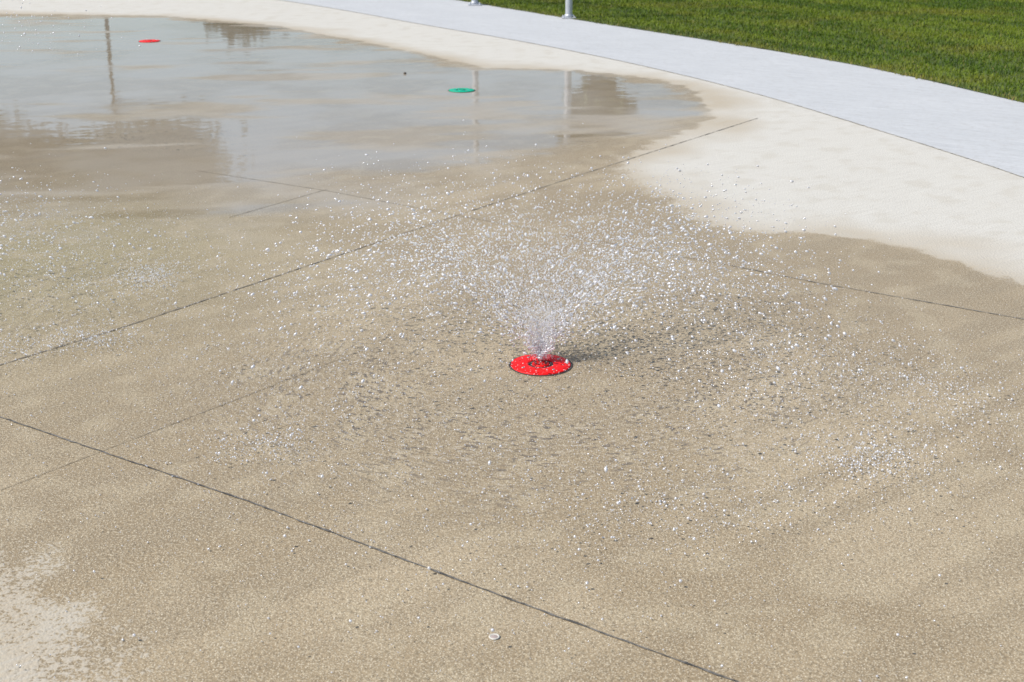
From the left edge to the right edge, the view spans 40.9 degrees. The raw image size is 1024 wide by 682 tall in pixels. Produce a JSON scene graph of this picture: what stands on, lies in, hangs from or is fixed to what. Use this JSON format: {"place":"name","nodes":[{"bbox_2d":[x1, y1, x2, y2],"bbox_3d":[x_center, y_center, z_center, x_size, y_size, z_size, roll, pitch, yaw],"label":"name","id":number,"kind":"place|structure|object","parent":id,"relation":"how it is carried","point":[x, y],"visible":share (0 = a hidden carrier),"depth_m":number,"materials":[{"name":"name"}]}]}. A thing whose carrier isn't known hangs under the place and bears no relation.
{"place":"outdoors","nodes":[
{"label":"outdoors","id":0,"kind":"place"},
{"bbox_2d":[0,0,1023,681],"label":"splash pad","id":1,"kind":"object","parent":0,"point":[200,116],"visible":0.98,"depth_m":5.71,"materials":[{"name":"concrete"}]},
{"bbox_2d":[0,0,140,54],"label":"water spray","id":2,"kind":"object","parent":1,"relation":"on","point":[36,28],"visible":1,"depth_m":10.33,"materials":[{"name":"clear liquid"}]},
{"bbox_2d":[138,40,159,41],"bbox_3d":[-4.445,-3.684,16.818,0.268,0.012,0.268,0,19,0],"label":"spray nozzle cap","id":3,"kind":"object","parent":1,"relation":"on","point":[149,41],"visible":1,"depth_m":16.77,"materials":[{"name":"paint"}]},
{"bbox_2d":[0,143,324,425],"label":"water spray","id":4,"kind":"object","parent":1,"relation":"on","point":[51,257],"visible":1,"depth_m":6.92,"materials":[{"name":"clear liquid"}]},
{"bbox_2d":[448,88,474,91],"bbox_3d":[-0.480,-2.396,13.078,0.261,0.012,0.261,0,19,0],"label":"spray nozzle cap","id":5,"kind":"object","parent":1,"relation":"on","point":[461,90],"visible":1,"depth_m":13.05,"materials":[{"name":"paint"}]},
{"bbox_2d":[489,633,499,639],"bbox_3d":[-0.049,0.813,3.773,0.030,0.004,0.030,0,19,0],"label":"anchor plug","id":6,"kind":"object","parent":1,"relation":"on","point":[494,636],"visible":1,"depth_m":3.77,"materials":[{"name":"white plastic"}]},
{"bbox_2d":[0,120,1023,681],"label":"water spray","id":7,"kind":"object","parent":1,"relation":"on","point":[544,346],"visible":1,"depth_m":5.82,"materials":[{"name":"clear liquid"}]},
{"bbox_2d":[509,354,572,375],"bbox_3d":[0.122,0.095,5.841,0.274,0.012,0.274,0,19,0],"label":"spray nozzle cap","id":8,"kind":"object","parent":1,"relation":"on","point":[560,366],"visible":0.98,"depth_m":5.82,"materials":[{"name":"paint"}]},
{"bbox_2d":[284,0,1023,176],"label":"sidewalk","id":9,"kind":"structure","parent":0,"point":[984,128],"depth_m":14.01,"materials":[{"name":"concrete"}]},
{"bbox_2d":[468,0,480,5],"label":"metal post","id":10,"kind":"object","parent":9,"relation":"on","point":[474,3],"visible":1,"depth_m":21.17,"materials":[{"name":"metal"}]},
{"bbox_2d":[562,0,575,18],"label":"metal post","id":11,"kind":"object","parent":9,"relation":"on","point":[568,9],"visible":1,"depth_m":19.31,"materials":[{"name":"metal"}]},
{"bbox_2d":[459,0,1023,101],"bbox_3d":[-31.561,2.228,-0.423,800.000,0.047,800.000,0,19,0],"label":"lawn","id":12,"kind":"structure","parent":0,"point":[976,45],"depth_m":18.03,"materials":[{"name":"plant"}]}
]}

